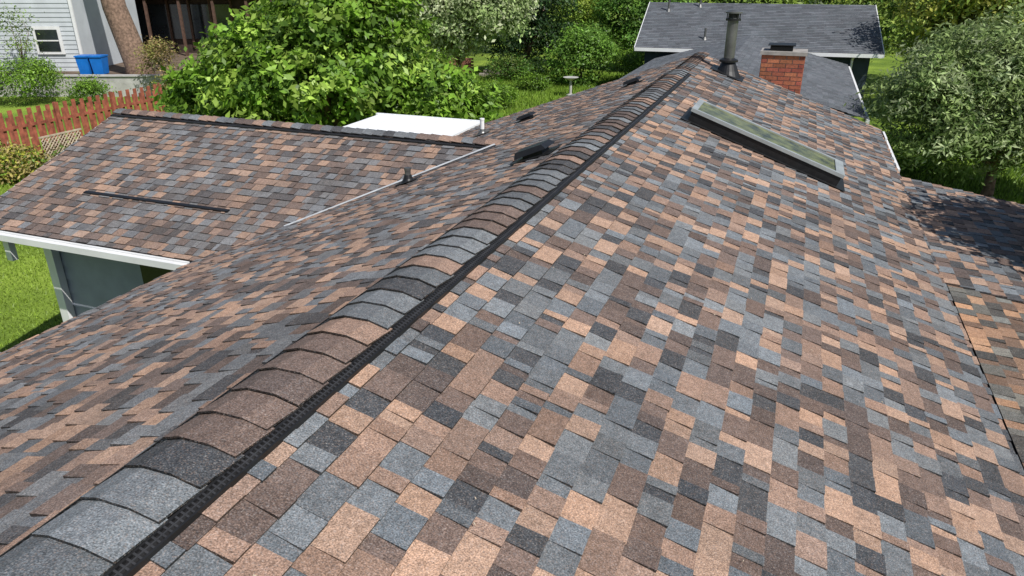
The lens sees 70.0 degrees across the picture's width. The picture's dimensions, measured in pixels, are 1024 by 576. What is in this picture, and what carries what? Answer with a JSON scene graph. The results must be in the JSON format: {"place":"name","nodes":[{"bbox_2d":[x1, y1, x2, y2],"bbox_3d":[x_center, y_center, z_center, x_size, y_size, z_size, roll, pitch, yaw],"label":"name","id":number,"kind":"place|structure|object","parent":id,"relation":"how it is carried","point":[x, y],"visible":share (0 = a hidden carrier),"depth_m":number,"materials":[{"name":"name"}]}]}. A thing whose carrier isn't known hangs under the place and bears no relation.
{"place":"outdoors","nodes":[
{"label":"outdoors","id":0,"kind":"place"},
{"bbox_2d":[0,0,142,70],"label":"grey siding house","id":1,"kind":"structure","parent":0,"point":[67,30],"depth_m":37.42,"materials":[{"name":"white paint"}]},
{"bbox_2d":[31,0,82,53],"bbox_3d":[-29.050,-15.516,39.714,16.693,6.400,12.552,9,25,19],"label":"trim","id":2,"kind":"structure","parent":1,"relation":"in","point":[52,43],"depth_m":37.23,"materials":[{"name":"white paint"}]},
{"bbox_2d":[0,53,204,88],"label":"terrace ground","id":3,"kind":"structure","parent":0,"point":[118,68],"depth_m":39.76,"materials":[{"name":"grey concrete"}]},
{"bbox_2d":[0,2,44,61],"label":"young maple tree","id":4,"kind":"object","parent":3,"relation":"on","point":[15,43],"visible":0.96,"depth_m":35.66,"materials":[{"name":"green plant"}]},
{"bbox_2d":[73,54,108,74],"bbox_3d":[-20.760,-11.040,36.271,1.320,0.980,0.790,0,24,0],"label":"blue recycling bin","id":5,"kind":"object","parent":3,"relation":"on","point":[92,63],"visible":0.88,"depth_m":35.99,"materials":[{"name":"plastic"}]},
{"bbox_2d":[100,0,154,73],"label":"conifer trunk","id":6,"kind":"object","parent":3,"relation":"on","point":[124,31],"visible":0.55,"depth_m":35.82,"materials":[{"name":"brown plant"}]},
{"bbox_2d":[135,0,271,55],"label":"brown house","id":7,"kind":"structure","parent":3,"relation":"on","point":[181,24],"depth_m":44.99,"materials":[{"name":"brown wood"}]},
{"bbox_2d":[0,0,1023,351],"bbox_3d":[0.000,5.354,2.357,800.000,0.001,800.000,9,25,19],"label":"ground","id":8,"kind":"structure","parent":0,"point":[874,68],"depth_m":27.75,"materials":[{"name":"green plant"}]},
{"bbox_2d":[0,137,50,185],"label":"flowering shrub","id":9,"kind":"object","parent":8,"relation":"on","point":[19,164],"visible":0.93,"depth_m":21.27,"materials":[{"name":"yellow plant"}]},
{"bbox_2d":[0,53,69,105],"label":"fern shrub","id":10,"kind":"object","parent":8,"relation":"on","point":[37,70],"visible":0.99,"depth_m":33.07,"materials":[{"name":"green plant"}]},
{"bbox_2d":[39,139,67,163],"bbox_3d":[-13.366,-3.885,22.415,2.181,1.345,2.130,9,25,19],"label":"flowering shrub","id":11,"kind":"object","parent":8,"relation":"on","point":[50,156],"visible":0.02,"depth_m":22.13,"materials":[{"name":"green plant"}]},
{"bbox_2d":[0,83,164,161],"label":"red wood fence","id":12,"kind":"object","parent":8,"relation":"on","point":[12,127],"visible":0.52,"depth_m":24.06,"materials":[{"name":"red wood"}]},
{"bbox_2d":[38,128,81,162],"bbox_3d":[-14.667,-4.658,23.922,0.050,0.850,1.550,9,25,19],"label":"lattice panel","id":13,"kind":"object","parent":12,"relation":"attached to","point":[60,134],"visible":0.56,"depth_m":23.76,"materials":[{"name":"beige wood"}]},
{"bbox_2d":[0,74,164,96],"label":"concrete retaining wall","id":14,"kind":"structure","parent":8,"relation":"on","point":[123,82],"depth_m":35.53,"materials":[{"name":"grey concrete"}]},
{"bbox_2d":[56,72,116,105],"bbox_3d":[-19.664,-9.130,33.713,2.973,1.593,2.631,9,25,19],"label":"fern shrub","id":15,"kind":"object","parent":8,"relation":"on","point":[85,87],"visible":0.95,"depth_m":33.31,"materials":[{"name":"green plant"}]},
{"bbox_2d":[59,251,173,316],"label":"walls","id":16,"kind":"structure","parent":8,"relation":"on","point":[93,282],"depth_m":9.60,"materials":[{"name":"grey paint"}]},
{"bbox_2d":[0,230,1023,468],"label":"roof deck","id":17,"kind":"structure","parent":16,"relation":"on","point":[1004,423],"depth_m":5.64,"materials":[{"name":"white"}]},
{"bbox_2d":[83,190,229,212],"bbox_3d":[-4.497,-1.087,9.183,2.310,0.037,0.060,9,25,19],"label":"profile slot vent","id":18,"kind":"object","parent":17,"relation":"on","point":[160,202],"visible":1,"depth_m":9.14,"materials":[{"name":"black plastic"}]},
{"bbox_2d":[0,113,502,260],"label":"wing roof shingles","id":19,"kind":"object","parent":17,"relation":"on","point":[256,182],"visible":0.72,"depth_m":9.34,"materials":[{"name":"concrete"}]},
{"bbox_2d":[0,71,690,575],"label":"ridge vent","id":20,"kind":"object","parent":17,"relation":"on","point":[178,523],"visible":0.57,"depth_m":2.90,"materials":[{"name":"black plastic"}]},
{"bbox_2d":[0,55,696,554],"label":"roof slope","id":21,"kind":"structure","parent":17,"relation":"on","point":[94,397],"depth_m":4.47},
{"bbox_2d":[514,111,538,123],"bbox_3d":[0.244,-2.773,11.872,0.321,0.168,0.340,9,25,19],"label":"roof box vent","id":22,"kind":"object","parent":21,"relation":"on","point":[525,117],"visible":1,"depth_m":11.79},
{"bbox_2d":[510,139,561,164],"bbox_3d":[0.223,-1.248,6.691,0.370,0.194,0.392,9,25,19],"label":"roof box vent","id":23,"kind":"object","parent":21,"relation":"on","point":[539,149],"visible":1,"depth_m":6.60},
{"bbox_2d":[622,76,643,87],"bbox_3d":[1.885,-3.202,11.358,0.302,0.158,0.320,9,25,19],"label":"roof box vent","id":24,"kind":"object","parent":21,"relation":"on","point":[632,81],"visible":1,"depth_m":11.29,"materials":[{"name":"black metal"}]},
{"bbox_2d":[0,52,708,575],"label":"ridge caps","id":25,"kind":"object","parent":17,"relation":"on","point":[106,526],"visible":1,"depth_m":2.70,"materials":[{"name":"concrete"}]},
{"bbox_2d":[393,167,421,186],"bbox_3d":[-1.204,-1.287,8.429,0.246,0.204,0.260,9,25,19],"label":"plumbing vent pipe","id":26,"kind":"object","parent":17,"relation":"on","point":[408,178],"visible":0.91,"depth_m":8.39,"materials":[{"name":"metal"}]},
{"bbox_2d":[0,127,899,321],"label":"white trim","id":27,"kind":"structure","parent":17,"relation":"attached to","point":[52,248],"depth_m":8.88,"materials":[{"name":"paint"}]},
{"bbox_2d":[473,118,490,136],"bbox_3d":[-0.494,-2.637,12.002,0.246,0.294,0.260,9,25,19],"label":"plumbing vent pipe","id":28,"kind":"object","parent":17,"relation":"on","point":[481,131],"visible":0.91,"depth_m":11.97,"materials":[{"name":"white paint"}]},
{"bbox_2d":[134,55,1023,575],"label":"roof slope","id":29,"kind":"structure","parent":17,"relation":"on","point":[604,365],"depth_m":3.54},
{"bbox_2d":[681,99,844,191],"bbox_3d":[2.926,-1.695,8.499,1.850,0.795,0.760,9,25,19],"label":"roof skylight","id":30,"kind":"object","parent":29,"relation":"on","point":[778,147],"visible":1,"depth_m":8.29},
{"bbox_2d":[710,10,744,81],"bbox_3d":[3.579,-3.971,11.957,0.528,1.080,0.560,9,25,19],"label":"chimney flue pipe","id":31,"kind":"object","parent":17,"relation":"on","point":[727,66],"visible":0.96,"depth_m":11.92,"materials":[{"name":"metal"}]},
{"bbox_2d":[759,42,807,93],"bbox_3d":[4.854,-2.233,13.902,0.780,4.585,0.660,9,25,19],"label":"brick chimney","id":32,"kind":"object","parent":17,"relation":"on","point":[782,64],"visible":0.31,"depth_m":12.88,"materials":[{"name":"red brick"}]},
{"bbox_2d":[129,34,180,94],"bbox_3d":[-16.602,-10.338,34.222,2.480,2.945,2.293,-4,24,-9],"label":"dry shrub","id":33,"kind":"object","parent":8,"relation":"on","point":[152,55],"visible":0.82,"depth_m":33.85,"materials":[{"name":"brown plant"}]},
{"bbox_2d":[149,0,509,126],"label":"magnolia tree","id":34,"kind":"object","parent":8,"relation":"on","point":[281,60],"visible":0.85,"depth_m":20.47,"materials":[{"name":"green plant"}]},
{"bbox_2d":[343,113,479,135],"bbox_3d":[-2.333,-1.873,15.238,2.570,2.850,2.970,9,25,19],"label":"white patio cover","id":35,"kind":"object","parent":8,"relation":"on","point":[421,124],"visible":0.38,"depth_m":15.28,"materials":[{"name":"white metal"}]},
{"bbox_2d":[419,46,455,67],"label":"garden shrub","id":36,"kind":"object","parent":8,"relation":"on","point":[441,54],"visible":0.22,"depth_m":41.64,"materials":[{"name":"green plant"}]},
{"bbox_2d":[387,0,542,66],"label":"variegated dogwood tree","id":37,"kind":"object","parent":8,"relation":"on","point":[459,25],"visible":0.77,"depth_m":33.33,"materials":[{"name":"green plant"}]},
{"bbox_2d":[447,58,510,76],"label":"brick garden wall","id":38,"kind":"structure","parent":8,"relation":"on","point":[468,61],"depth_m":43.77,"materials":[{"name":"red brick"}]},
{"bbox_2d":[476,78,522,110],"bbox_3d":[-0.947,-8.636,32.905,3.056,1.542,2.774,9,25,19],"label":"garden shrub","id":39,"kind":"object","parent":8,"relation":"on","point":[509,93],"visible":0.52,"depth_m":32.28,"materials":[{"name":"green plant"}]},
{"bbox_2d":[482,53,537,81],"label":"garden shrub","id":40,"kind":"object","parent":8,"relation":"on","point":[495,65],"visible":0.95,"depth_m":40.22,"materials":[{"name":"green plant"}]},
{"bbox_2d":[481,0,585,76],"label":"yew tree","id":41,"kind":"object","parent":8,"relation":"on","point":[542,23],"visible":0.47,"depth_m":40.96,"materials":[{"name":"green plant"}]},
{"bbox_2d":[513,69,556,91],"bbox_3d":[1.034,-10.489,37.456,2.497,1.415,2.189,9,25,19],"label":"garden shrub","id":42,"kind":"object","parent":8,"relation":"on","point":[534,81],"visible":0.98,"depth_m":37.15,"materials":[{"name":"green plant"}]},
{"bbox_2d":[563,76,578,95],"bbox_3d":[2.850,-9.777,35.576,0.748,0.930,0.760,9,25,19],"label":"bird bath","id":43,"kind":"object","parent":8,"relation":"on","point":[570,78],"visible":0.84,"depth_m":35.49,"materials":[{"name":"white stone"}]},
{"bbox_2d":[548,0,603,67],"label":"cypress tree","id":44,"kind":"object","parent":8,"relation":"on","point":[586,12],"visible":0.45,"depth_m":44.38,"materials":[{"name":"green plant"}]},
{"bbox_2d":[540,19,623,89],"bbox_3d":[3.645,-12.298,38.895,4.402,3.781,4.087,-3,24,-7],"label":"round shrub","id":45,"kind":"object","parent":8,"relation":"on","point":[584,47],"visible":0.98,"depth_m":38.07,"materials":[{"name":"green plant"}]},
{"bbox_2d":[608,45,644,79],"bbox_3d":[6.452,-12.267,39.965,2.766,2.511,3.124,-16,28,-32],"label":"garden shrub","id":46,"kind":"object","parent":8,"relation":"on","point":[635,63],"visible":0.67,"depth_m":39.48,"materials":[{"name":"green plant"}]},
{"bbox_2d":[585,0,695,71],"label":"laurel shrub","id":47,"kind":"object","parent":8,"relation":"on","point":[627,29],"visible":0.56,"depth_m":42.66,"materials":[{"name":"green plant"}]},
{"bbox_2d":[389,0,1021,58],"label":"background woodland","id":48,"kind":"object","parent":8,"relation":"on","point":[779,2],"visible":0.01,"depth_m":51.97,"materials":[{"name":"green plant"}]},
{"bbox_2d":[644,48,869,116],"bbox_3d":[9.369,-8.951,29.827,9.736,4.050,20.449,9,25,19],"label":"walls navy","id":49,"kind":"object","parent":8,"relation":"on","point":[860,66],"visible":0.09,"depth_m":30.38,"materials":[{"name":"paint"}]},
{"bbox_2d":[622,2,883,119],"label":"neighboring roof","id":50,"kind":"structure","parent":49,"relation":"on","point":[825,28],"depth_m":31.62,"materials":[{"name":"concrete"}]},
{"bbox_2d":[666,0,670,11],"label":"vent pipe","id":51,"kind":"object","parent":50,"relation":"on","point":[668,10],"visible":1,"depth_m":34.28,"materials":[{"name":"metal"}]},
{"bbox_2d":[702,28,706,39],"bbox_3d":[8.411,-11.045,31.840,0.266,0.500,0.280,9,25,19],"label":"vent pipe","id":52,"kind":"object","parent":50,"relation":"on","point":[704,37],"visible":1,"depth_m":31.82,"materials":[{"name":"metal"}]},
{"bbox_2d":[634,2,884,123],"bbox_3d":[9.374,-9.144,29.757,10.663,4.060,21.478,9,25,19],"label":"roof fascia trim","id":53,"kind":"object","parent":50,"relation":"attached to","point":[817,54],"depth_m":29.93,"materials":[{"name":"white paint"}]},
{"bbox_2d":[821,0,1015,70],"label":"laurel hedge","id":54,"kind":"object","parent":8,"relation":"on","point":[881,4],"visible":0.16,"depth_m":35.93,"materials":[{"name":"green plant"}]},
{"bbox_2d":[879,125,973,176],"bbox_3d":[12.486,-4.229,22.631,3.754,1.783,3.369,9,25,19],"label":"garden shrub","id":55,"kind":"object","parent":8,"relation":"on","point":[929,163],"visible":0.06,"depth_m":22.23,"materials":[{"name":"green plant"}]},
{"bbox_2d":[843,2,1023,196],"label":"olive tree","id":56,"kind":"object","parent":8,"relation":"on","point":[956,113],"visible":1,"depth_m":18.41,"materials":[{"name":"green plant"}]},
{"bbox_2d":[885,0,1023,120],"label":"maple tree","id":57,"kind":"object","parent":8,"relation":"on","point":[958,10],"visible":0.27,"depth_m":28.25,"materials":[{"name":"green plant"}]},
{"bbox_2d":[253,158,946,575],"bbox_3d":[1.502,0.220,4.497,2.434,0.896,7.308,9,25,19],"label":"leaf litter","id":58,"kind":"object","parent":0,"point":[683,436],"visible":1,"depth_m":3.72,"materials":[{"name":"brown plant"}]},
{"bbox_2d":[902,177,1023,465],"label":"roof extension shingles","id":59,"kind":"object","parent":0,"point":[976,243],"visible":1,"depth_m":6.92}
]}

